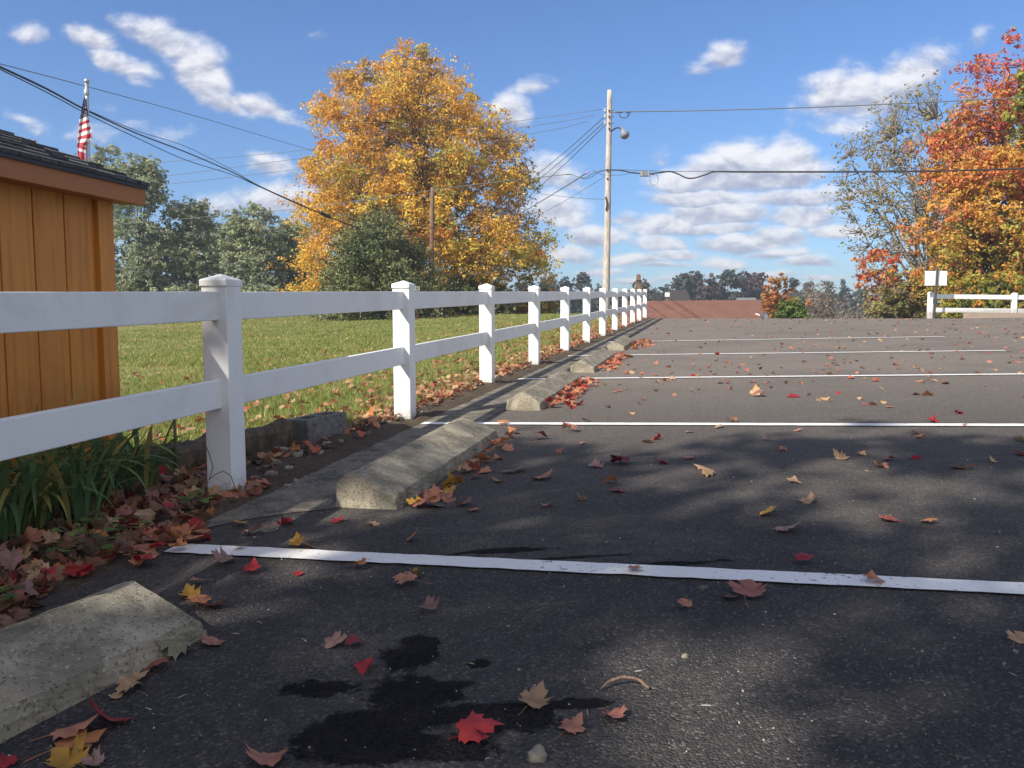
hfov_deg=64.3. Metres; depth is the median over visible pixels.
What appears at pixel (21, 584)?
maple leaf
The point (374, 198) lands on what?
telephone cable
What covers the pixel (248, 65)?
sky
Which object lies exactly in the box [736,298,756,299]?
house
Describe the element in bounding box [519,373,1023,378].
painted line
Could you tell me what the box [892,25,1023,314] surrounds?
maple tree
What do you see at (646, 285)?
broadleaf tree
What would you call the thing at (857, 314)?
bare brush
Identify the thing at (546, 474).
maple leaf
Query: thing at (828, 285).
conifer
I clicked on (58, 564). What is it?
maple leaf
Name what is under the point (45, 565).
maple leaf
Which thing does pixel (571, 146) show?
service wire
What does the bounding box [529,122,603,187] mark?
service wire
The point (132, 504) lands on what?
maple leaf
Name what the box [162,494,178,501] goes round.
maple leaf
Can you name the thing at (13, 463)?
daylily clump
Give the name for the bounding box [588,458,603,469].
maple leaf
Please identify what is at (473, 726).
maple leaf
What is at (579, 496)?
maple leaf
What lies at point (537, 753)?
stone
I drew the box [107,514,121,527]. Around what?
maple leaf
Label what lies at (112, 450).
daylily clump
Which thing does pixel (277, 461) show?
stone
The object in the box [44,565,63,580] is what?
maple leaf
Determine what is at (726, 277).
conifer
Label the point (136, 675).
maple leaf
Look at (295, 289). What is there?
bush
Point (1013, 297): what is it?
rail fence
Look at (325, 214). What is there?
cable splice
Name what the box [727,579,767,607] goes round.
maple leaf
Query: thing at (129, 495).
maple leaf
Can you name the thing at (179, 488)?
maple leaf
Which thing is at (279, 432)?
landscape timber
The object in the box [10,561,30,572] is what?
maple leaf
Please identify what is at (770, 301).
tree
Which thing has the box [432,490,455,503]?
maple leaf
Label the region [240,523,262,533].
maple leaf
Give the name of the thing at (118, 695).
maple leaf
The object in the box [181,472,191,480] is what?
maple leaf
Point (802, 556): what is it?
maple leaf
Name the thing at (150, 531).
maple leaf
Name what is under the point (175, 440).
plant stem
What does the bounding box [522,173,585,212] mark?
service wire
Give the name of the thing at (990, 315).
tan curb
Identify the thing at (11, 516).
daylily clump
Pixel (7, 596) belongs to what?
weed
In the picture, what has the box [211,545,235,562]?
maple leaf
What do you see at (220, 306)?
rail fence
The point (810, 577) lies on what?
painted line
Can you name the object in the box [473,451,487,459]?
maple leaf
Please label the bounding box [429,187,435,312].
utility pole
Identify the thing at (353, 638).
maple leaf
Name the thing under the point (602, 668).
debris
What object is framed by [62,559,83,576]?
maple leaf
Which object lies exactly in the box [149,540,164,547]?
maple leaf
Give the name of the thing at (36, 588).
maple leaf
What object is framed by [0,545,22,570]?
maple leaf
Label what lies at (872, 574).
maple leaf
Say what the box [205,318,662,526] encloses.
concrete strip
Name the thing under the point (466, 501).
maple leaf
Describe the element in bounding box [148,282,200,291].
bush
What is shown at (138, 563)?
maple leaf
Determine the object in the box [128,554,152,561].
maple leaf
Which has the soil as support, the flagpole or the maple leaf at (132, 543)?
the maple leaf at (132, 543)
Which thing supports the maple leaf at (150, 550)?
on the parking lot
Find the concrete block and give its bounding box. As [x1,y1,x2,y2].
[287,411,347,442]
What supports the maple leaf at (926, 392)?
on the parking lot
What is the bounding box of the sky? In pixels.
[0,0,1023,304]
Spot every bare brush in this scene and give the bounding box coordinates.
[798,275,831,317]
[802,280,851,317]
[833,295,873,317]
[859,297,881,317]
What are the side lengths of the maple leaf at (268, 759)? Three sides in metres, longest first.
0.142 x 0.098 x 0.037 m
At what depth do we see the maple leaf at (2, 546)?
2.94 m
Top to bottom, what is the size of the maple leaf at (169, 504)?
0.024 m
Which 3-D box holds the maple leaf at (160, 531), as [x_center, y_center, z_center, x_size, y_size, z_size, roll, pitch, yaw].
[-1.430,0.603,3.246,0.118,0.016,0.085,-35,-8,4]
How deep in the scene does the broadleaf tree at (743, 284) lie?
150.16 m
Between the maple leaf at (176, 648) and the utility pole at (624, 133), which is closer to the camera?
the maple leaf at (176, 648)
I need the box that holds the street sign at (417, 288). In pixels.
[415,286,419,318]
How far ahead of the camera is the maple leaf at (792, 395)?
6.97 m
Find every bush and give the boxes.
[116,282,145,291]
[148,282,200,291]
[241,274,282,291]
[280,281,313,315]
[415,306,461,315]
[442,269,516,314]
[510,286,559,313]
[862,269,944,318]
[929,268,1023,318]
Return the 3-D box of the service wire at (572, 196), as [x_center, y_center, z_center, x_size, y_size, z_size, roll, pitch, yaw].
[2.323,-10.056,46.365,0.252,1.768,30.125,-1,5,-5]
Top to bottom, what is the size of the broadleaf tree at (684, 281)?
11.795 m
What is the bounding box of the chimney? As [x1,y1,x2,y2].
[665,292,669,300]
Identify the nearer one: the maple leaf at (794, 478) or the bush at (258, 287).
the maple leaf at (794, 478)
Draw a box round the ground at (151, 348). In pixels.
[37,315,621,585]
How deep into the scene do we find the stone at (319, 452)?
4.98 m
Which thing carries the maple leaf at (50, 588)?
on the parking lot
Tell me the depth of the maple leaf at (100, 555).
3.01 m
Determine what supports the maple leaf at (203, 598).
on the parking lot
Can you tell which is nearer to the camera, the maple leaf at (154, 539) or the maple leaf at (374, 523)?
the maple leaf at (154, 539)
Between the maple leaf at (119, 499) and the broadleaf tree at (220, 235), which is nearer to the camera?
the maple leaf at (119, 499)
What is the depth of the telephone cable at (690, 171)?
29.85 m
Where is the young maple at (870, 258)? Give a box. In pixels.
[851,249,922,303]
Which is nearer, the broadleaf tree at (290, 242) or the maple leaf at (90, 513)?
the maple leaf at (90, 513)
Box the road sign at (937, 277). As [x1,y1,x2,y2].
[925,268,946,317]
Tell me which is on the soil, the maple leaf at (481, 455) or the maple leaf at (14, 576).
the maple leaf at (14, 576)
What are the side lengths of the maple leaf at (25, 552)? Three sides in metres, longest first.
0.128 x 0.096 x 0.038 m
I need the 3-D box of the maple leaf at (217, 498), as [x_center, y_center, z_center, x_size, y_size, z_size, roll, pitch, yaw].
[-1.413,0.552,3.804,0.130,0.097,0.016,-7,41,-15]
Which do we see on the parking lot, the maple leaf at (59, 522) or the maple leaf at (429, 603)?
the maple leaf at (429, 603)
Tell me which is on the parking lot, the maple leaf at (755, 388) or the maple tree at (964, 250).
the maple leaf at (755, 388)
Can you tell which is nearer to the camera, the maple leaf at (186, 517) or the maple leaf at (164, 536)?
the maple leaf at (164, 536)
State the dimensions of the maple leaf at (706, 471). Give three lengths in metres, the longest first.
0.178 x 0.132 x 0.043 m
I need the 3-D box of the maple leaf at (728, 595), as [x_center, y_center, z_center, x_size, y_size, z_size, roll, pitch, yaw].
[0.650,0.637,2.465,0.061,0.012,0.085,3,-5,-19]
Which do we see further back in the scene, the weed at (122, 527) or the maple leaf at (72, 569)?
the weed at (122, 527)
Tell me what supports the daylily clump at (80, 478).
on the soil
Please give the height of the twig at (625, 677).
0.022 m
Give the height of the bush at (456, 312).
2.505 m
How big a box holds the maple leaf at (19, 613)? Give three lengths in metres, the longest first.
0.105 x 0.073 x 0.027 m
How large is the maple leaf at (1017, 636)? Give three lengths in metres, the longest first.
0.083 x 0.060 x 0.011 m
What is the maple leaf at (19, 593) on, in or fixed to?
on the soil
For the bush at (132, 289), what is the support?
on the ground at (151, 348)
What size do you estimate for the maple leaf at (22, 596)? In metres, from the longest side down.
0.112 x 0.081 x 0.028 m
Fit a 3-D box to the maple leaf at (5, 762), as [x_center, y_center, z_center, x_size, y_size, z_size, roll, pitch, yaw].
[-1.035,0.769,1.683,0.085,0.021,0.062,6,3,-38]
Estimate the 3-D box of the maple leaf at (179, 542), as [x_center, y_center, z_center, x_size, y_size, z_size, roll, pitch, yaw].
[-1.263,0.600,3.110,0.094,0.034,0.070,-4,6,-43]
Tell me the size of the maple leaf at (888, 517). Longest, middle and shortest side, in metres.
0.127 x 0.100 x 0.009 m
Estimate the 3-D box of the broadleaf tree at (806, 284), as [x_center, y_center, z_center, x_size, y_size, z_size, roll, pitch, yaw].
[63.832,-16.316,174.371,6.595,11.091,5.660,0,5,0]
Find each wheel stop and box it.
[0,581,206,742]
[335,418,498,509]
[506,369,578,410]
[570,348,613,372]
[607,336,634,350]
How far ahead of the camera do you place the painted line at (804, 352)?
11.62 m
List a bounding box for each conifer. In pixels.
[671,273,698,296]
[688,270,705,295]
[709,269,743,299]
[819,281,836,317]
[837,279,852,317]
[846,293,857,315]
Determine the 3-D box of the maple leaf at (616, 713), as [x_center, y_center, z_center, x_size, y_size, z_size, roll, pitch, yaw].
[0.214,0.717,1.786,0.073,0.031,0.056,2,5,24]
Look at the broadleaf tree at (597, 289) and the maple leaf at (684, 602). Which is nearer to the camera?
the maple leaf at (684, 602)
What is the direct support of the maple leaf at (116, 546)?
on the maple leaf
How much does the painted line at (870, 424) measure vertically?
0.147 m
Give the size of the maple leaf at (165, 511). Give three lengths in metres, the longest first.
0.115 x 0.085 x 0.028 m
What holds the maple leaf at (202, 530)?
on the parking lot
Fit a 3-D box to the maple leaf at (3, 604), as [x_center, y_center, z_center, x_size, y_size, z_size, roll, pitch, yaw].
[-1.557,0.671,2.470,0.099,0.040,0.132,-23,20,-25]
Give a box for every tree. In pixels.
[70,143,139,291]
[107,153,180,291]
[153,195,225,290]
[202,218,235,276]
[217,200,291,291]
[260,218,317,291]
[262,37,573,315]
[305,202,461,321]
[508,273,533,290]
[537,277,559,291]
[557,276,574,290]
[572,272,592,313]
[591,283,602,306]
[630,278,656,300]
[657,284,674,300]
[695,278,723,299]
[730,269,757,297]
[749,272,770,298]
[760,273,812,317]
[783,278,804,304]
[803,282,822,316]
[816,70,987,314]
[852,285,872,314]
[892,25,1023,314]
[996,69,1023,151]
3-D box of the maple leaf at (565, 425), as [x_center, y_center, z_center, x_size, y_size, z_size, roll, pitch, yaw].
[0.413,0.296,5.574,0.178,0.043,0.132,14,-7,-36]
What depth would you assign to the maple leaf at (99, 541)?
3.12 m
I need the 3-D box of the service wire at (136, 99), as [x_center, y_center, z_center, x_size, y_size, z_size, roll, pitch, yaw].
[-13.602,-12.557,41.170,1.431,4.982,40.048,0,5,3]
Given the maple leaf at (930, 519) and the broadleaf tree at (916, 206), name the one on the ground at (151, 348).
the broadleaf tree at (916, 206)
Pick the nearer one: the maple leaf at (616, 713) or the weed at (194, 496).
the maple leaf at (616, 713)
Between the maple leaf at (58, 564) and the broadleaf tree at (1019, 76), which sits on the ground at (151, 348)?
the broadleaf tree at (1019, 76)
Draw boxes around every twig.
[206,447,236,492]
[600,676,649,689]
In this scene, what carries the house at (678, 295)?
on the ground at (151, 348)
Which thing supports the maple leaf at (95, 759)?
on the parking lot
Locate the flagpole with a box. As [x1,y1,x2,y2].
[84,78,89,161]
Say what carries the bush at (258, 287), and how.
on the ground at (151, 348)
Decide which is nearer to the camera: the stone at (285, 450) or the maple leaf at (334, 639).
the maple leaf at (334, 639)
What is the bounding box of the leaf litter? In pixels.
[1,314,1023,585]
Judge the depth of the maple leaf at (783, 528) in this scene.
3.10 m
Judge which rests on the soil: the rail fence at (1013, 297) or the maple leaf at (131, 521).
the maple leaf at (131, 521)
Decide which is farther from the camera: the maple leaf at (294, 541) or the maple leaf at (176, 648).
the maple leaf at (294, 541)
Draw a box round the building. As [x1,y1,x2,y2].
[619,300,761,317]
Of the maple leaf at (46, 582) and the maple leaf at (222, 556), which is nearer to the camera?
the maple leaf at (46, 582)
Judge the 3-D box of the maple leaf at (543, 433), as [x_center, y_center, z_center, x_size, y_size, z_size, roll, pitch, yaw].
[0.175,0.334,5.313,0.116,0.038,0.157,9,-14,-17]
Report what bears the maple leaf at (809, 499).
on the parking lot
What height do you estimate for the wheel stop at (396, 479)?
0.203 m
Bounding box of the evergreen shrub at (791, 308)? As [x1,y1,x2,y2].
[770,296,810,317]
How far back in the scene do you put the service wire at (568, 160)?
41.17 m
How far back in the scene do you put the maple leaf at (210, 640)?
2.25 m
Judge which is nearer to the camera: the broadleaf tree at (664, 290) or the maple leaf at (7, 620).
the maple leaf at (7, 620)
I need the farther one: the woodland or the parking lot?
the woodland
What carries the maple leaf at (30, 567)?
on the soil
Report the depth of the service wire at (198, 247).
46.40 m
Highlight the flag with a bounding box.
[77,97,91,159]
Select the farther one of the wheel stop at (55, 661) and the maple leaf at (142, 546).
the maple leaf at (142, 546)
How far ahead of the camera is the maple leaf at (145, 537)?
3.15 m
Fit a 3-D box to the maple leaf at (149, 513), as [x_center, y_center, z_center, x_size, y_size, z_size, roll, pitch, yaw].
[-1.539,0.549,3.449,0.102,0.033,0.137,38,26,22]
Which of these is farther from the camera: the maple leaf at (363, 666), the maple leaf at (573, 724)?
the maple leaf at (363, 666)
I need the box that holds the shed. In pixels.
[0,129,149,493]
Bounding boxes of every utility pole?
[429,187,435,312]
[603,90,628,317]
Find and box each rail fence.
[0,274,646,491]
[927,292,1023,317]
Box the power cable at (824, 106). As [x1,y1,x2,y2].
[614,97,1023,111]
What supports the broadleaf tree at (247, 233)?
on the ground at (151, 348)
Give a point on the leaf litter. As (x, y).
(363, 416)
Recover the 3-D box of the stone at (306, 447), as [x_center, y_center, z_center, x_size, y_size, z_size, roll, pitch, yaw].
[-1.286,0.410,5.169,0.086,0.067,0.060,3,6,36]
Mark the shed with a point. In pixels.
(56, 222)
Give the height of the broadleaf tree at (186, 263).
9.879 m
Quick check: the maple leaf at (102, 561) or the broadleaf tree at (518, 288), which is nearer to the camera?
the maple leaf at (102, 561)
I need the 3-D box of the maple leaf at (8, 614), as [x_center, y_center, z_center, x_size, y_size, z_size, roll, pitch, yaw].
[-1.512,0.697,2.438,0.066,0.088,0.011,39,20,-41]
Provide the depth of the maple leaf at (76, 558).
2.93 m
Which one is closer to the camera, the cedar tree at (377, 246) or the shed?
the shed
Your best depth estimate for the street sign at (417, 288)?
39.72 m
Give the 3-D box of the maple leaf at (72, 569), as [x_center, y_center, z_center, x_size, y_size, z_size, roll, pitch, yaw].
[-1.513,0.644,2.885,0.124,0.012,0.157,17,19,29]
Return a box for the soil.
[0,317,649,613]
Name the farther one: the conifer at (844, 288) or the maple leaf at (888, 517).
the conifer at (844, 288)
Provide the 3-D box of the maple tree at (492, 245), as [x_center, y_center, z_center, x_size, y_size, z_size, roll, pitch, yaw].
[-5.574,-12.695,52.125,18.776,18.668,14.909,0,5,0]
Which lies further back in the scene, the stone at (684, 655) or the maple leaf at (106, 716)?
the stone at (684, 655)
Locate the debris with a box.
[8,348,1017,759]
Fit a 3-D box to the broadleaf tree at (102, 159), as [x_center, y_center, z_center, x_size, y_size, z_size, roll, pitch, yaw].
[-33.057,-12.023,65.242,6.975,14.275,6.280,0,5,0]
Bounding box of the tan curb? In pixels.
[963,313,1023,317]
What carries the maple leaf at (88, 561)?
on the soil
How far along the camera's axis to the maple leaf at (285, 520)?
3.42 m
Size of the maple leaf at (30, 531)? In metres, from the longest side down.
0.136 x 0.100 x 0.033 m
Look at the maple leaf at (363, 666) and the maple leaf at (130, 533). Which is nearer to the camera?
the maple leaf at (363, 666)
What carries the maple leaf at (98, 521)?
on the soil
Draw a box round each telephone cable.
[0,66,318,212]
[0,69,319,213]
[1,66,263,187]
[114,169,605,224]
[260,187,430,251]
[606,168,1023,178]
[618,168,1003,171]
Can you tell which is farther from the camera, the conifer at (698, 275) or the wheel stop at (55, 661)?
the conifer at (698, 275)
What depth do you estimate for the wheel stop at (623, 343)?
13.56 m
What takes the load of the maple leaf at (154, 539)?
on the maple leaf
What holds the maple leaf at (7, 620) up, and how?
on the parking lot
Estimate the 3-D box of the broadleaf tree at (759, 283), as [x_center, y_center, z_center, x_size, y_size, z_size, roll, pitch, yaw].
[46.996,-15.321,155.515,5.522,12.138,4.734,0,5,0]
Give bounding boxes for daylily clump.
[0,384,117,483]
[0,403,160,530]
[0,432,174,527]
[0,439,159,512]
[0,441,113,543]
[9,427,178,504]
[56,404,200,492]
[79,403,193,487]
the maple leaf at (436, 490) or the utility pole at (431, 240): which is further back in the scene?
the utility pole at (431, 240)
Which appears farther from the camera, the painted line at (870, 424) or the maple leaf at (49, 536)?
the painted line at (870, 424)
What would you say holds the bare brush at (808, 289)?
on the ground at (151, 348)
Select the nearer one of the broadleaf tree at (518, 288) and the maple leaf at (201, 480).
the maple leaf at (201, 480)
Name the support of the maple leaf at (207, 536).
on the parking lot
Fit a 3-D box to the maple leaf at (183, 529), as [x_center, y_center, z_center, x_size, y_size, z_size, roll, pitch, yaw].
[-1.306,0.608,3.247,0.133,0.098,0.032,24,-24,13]
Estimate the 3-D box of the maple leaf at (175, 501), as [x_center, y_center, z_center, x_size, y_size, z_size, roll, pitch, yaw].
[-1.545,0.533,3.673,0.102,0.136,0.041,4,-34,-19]
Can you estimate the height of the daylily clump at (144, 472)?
0.448 m
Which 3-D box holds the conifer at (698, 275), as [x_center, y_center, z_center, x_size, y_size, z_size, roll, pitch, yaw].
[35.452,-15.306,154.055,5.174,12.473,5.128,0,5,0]
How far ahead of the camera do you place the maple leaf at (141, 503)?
3.70 m
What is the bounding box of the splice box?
[640,171,655,176]
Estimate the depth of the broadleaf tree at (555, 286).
148.35 m
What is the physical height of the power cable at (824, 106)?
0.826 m
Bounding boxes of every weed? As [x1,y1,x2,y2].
[0,584,25,600]
[46,517,123,556]
[53,483,116,520]
[79,510,152,535]
[178,489,215,505]
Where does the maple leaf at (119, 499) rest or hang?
on the soil
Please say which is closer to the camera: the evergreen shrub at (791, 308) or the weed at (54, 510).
the weed at (54, 510)
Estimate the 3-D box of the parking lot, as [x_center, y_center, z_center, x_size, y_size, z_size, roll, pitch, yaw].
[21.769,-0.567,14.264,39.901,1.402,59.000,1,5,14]
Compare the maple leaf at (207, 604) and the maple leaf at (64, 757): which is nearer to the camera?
the maple leaf at (64, 757)
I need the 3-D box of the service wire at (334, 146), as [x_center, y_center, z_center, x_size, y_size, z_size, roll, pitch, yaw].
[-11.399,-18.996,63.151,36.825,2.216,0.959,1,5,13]
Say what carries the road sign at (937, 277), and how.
on the parking lot
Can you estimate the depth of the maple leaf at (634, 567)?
2.71 m
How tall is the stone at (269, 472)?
0.061 m
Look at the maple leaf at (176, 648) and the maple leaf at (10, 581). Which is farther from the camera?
the maple leaf at (10, 581)
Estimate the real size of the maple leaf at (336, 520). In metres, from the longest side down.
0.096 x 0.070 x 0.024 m
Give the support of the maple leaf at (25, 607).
on the parking lot
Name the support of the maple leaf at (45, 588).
on the soil
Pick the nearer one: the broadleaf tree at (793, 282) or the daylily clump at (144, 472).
the daylily clump at (144, 472)
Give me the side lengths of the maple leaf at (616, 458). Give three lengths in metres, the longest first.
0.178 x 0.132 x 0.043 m
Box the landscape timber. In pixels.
[18,417,295,501]
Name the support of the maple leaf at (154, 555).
on the parking lot
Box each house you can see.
[664,290,690,300]
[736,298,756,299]
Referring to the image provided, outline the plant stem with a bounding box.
[173,419,177,468]
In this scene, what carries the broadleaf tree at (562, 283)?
on the ground at (151, 348)
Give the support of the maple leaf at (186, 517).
on the soil
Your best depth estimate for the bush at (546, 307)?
53.15 m
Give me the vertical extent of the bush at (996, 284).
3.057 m
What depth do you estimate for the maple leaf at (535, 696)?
1.86 m
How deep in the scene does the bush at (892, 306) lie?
38.33 m
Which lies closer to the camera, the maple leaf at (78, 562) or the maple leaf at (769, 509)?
the maple leaf at (78, 562)
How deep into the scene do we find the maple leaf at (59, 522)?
3.34 m
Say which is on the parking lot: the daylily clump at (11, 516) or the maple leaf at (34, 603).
the maple leaf at (34, 603)
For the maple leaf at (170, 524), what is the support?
on the soil
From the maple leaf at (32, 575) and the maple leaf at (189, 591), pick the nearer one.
the maple leaf at (189, 591)
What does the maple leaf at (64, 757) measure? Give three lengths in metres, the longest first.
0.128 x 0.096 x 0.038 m
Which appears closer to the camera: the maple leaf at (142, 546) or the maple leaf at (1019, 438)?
the maple leaf at (142, 546)
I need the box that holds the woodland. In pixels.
[119,284,876,317]
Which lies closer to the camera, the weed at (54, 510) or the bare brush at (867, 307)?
the weed at (54, 510)
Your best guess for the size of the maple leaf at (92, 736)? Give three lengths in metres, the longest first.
0.161 x 0.127 x 0.012 m
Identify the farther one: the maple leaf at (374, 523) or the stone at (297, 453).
the stone at (297, 453)
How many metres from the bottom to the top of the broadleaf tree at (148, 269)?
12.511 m
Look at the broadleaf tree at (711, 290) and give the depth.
146.18 m
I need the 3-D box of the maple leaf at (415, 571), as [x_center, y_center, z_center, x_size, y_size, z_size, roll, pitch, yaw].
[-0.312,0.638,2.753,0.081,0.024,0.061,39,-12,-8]
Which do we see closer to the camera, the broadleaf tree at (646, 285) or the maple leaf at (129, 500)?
the maple leaf at (129, 500)
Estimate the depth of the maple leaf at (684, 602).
2.39 m
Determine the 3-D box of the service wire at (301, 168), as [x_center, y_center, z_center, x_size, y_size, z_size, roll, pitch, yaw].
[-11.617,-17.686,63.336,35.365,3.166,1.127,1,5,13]
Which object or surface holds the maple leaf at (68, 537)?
on the soil
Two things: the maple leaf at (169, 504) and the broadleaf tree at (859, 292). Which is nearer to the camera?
the maple leaf at (169, 504)
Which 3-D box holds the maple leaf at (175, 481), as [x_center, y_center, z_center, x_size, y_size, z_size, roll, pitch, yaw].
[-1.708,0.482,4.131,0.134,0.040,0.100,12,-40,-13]
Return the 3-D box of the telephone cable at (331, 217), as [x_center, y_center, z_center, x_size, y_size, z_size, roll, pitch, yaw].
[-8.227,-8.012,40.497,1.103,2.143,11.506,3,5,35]
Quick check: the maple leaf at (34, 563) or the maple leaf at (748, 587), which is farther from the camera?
the maple leaf at (34, 563)
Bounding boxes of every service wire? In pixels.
[0,63,332,156]
[114,244,299,249]
[156,109,601,162]
[165,121,587,184]
[169,115,594,175]
[494,189,604,199]
[521,126,603,203]
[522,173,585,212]
[524,177,603,222]
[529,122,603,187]
[531,117,603,179]
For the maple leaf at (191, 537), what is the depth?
3.21 m
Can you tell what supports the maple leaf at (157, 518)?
on the soil
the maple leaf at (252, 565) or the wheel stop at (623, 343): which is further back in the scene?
the wheel stop at (623, 343)
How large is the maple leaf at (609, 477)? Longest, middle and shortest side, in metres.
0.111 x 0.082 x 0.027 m
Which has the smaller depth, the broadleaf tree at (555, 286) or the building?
the building
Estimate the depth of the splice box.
30.50 m
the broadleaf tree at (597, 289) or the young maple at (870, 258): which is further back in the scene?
the broadleaf tree at (597, 289)
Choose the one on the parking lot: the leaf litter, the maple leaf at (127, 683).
the maple leaf at (127, 683)
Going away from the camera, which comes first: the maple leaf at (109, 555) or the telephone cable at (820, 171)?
the maple leaf at (109, 555)
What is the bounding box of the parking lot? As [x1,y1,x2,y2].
[0,317,1023,767]
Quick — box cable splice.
[320,211,330,217]
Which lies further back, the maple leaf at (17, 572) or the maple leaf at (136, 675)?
the maple leaf at (17, 572)
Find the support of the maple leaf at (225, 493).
on the soil
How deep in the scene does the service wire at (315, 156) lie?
64.97 m
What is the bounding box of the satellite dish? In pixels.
[755,311,767,317]
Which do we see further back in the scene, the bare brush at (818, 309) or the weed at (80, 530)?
the bare brush at (818, 309)
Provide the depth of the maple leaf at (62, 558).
2.93 m
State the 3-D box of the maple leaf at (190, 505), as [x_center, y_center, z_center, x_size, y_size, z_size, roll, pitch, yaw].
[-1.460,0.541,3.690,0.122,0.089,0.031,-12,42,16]
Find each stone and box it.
[263,470,277,474]
[272,459,281,463]
[274,446,288,454]
[289,450,302,457]
[303,444,311,449]
[314,450,323,454]
[527,744,547,762]
[681,653,688,658]
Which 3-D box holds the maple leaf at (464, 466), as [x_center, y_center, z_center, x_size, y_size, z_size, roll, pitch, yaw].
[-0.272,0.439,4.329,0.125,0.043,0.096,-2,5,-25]
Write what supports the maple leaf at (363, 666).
on the parking lot
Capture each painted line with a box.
[164,544,1023,593]
[421,422,1023,425]
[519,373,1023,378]
[568,350,1005,355]
[678,336,944,340]
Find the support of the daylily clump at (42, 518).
on the soil
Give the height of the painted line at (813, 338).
0.132 m
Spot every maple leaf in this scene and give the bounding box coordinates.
[0,541,8,550]
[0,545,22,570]
[0,571,28,584]
[0,573,7,585]
[0,576,21,595]
[0,591,13,611]
[0,592,30,608]
[0,614,25,628]
[0,752,24,767]
[1,610,16,619]
[2,565,29,575]
[3,589,26,611]
[7,597,31,621]
[8,533,39,548]
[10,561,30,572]
[12,599,46,607]
[13,542,31,560]
[14,573,26,593]
[14,593,30,601]
[20,564,41,580]
[21,526,45,545]
[21,562,48,575]
[21,578,39,595]
[23,728,106,762]
[25,543,39,551]
[26,569,43,582]
[28,555,44,565]
[28,712,99,741]
[32,569,44,583]
[33,585,51,593]
[34,583,54,597]
[34,583,56,595]
[36,578,57,585]
[41,566,57,579]
[43,526,59,542]
[43,730,89,767]
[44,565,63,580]
[47,520,56,529]
[49,555,69,571]
[53,518,70,533]
[57,532,78,555]
[59,552,73,564]
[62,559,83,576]
[64,559,104,575]
[65,532,84,547]
[69,549,76,557]
[72,556,94,568]
[74,556,91,563]
[80,745,115,765]
[85,543,111,559]
[87,692,132,721]
[88,509,108,519]
[89,533,107,545]
[90,516,106,528]
[90,553,106,565]
[102,550,115,558]
[104,496,117,505]
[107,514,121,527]
[108,692,122,697]
[112,490,135,506]
[112,539,131,553]
[112,543,120,551]
[113,669,149,685]
[115,506,132,515]
[115,527,144,542]
[115,676,147,695]
[118,517,143,530]
[120,489,133,498]
[120,496,142,506]
[124,543,158,554]
[126,540,136,547]
[127,498,136,510]
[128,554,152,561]
[128,554,160,565]
[132,543,155,552]
[134,508,156,521]
[134,526,160,547]
[136,496,149,508]
[137,527,157,538]
[138,522,151,531]
[139,552,159,562]
[140,536,171,540]
[142,656,169,671]
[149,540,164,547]
[151,494,162,503]
[151,528,165,535]
[152,516,162,521]
[152,532,177,544]
[156,508,169,520]
[158,639,190,660]
[160,490,180,509]
[161,501,179,507]
[162,472,185,484]
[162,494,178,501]
[163,521,178,531]
[168,535,196,545]
[170,524,192,542]
[173,476,185,494]
[177,583,200,596]
[179,500,194,510]
[179,514,189,520]
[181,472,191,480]
[186,532,211,538]
[187,594,210,608]
[188,516,202,534]
[192,529,210,532]
[195,494,219,504]
[195,502,210,506]
[195,515,210,522]
[195,592,225,605]
[197,476,207,484]
[197,532,213,538]
[201,634,224,644]
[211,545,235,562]
[223,486,249,497]
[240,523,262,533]
[244,557,260,574]
[244,741,287,765]
[267,515,295,525]
[288,531,302,548]
[291,570,301,576]
[322,629,346,648]
[323,516,343,522]
[345,634,364,649]
[348,557,366,564]
[354,653,376,675]
[365,520,378,525]
[392,571,430,584]
[406,494,429,504]
[410,567,420,576]
[412,499,429,506]
[418,490,434,498]
[418,595,439,615]
[424,484,443,501]
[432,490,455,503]
[440,481,463,492]
[448,710,502,743]
[450,461,472,470]
[454,496,470,505]
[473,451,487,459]
[508,426,521,433]
[517,681,551,714]
[527,468,552,480]
[533,431,547,437]
[552,712,585,739]
[562,422,577,429]
[576,493,587,499]
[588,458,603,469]
[597,705,626,717]
[603,475,618,482]
[610,455,629,462]
[625,565,642,568]
[678,598,691,605]
[694,464,713,477]
[716,593,737,596]
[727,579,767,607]
[749,385,760,394]
[760,505,777,514]
[773,521,800,530]
[783,552,815,561]
[787,393,800,396]
[788,475,800,482]
[799,491,815,503]
[832,447,850,459]
[862,570,885,584]
[878,514,905,521]
[920,518,937,521]
[921,390,933,395]
[1006,630,1023,643]
[1012,436,1023,440]
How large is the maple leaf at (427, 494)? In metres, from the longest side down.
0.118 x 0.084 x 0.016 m
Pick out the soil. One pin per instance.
(312, 462)
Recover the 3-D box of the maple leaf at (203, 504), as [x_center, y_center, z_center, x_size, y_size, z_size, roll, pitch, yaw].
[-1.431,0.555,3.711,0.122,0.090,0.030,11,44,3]
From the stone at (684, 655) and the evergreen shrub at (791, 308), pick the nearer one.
the stone at (684, 655)
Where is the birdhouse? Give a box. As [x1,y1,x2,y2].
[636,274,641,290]
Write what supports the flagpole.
on the ground at (151, 348)

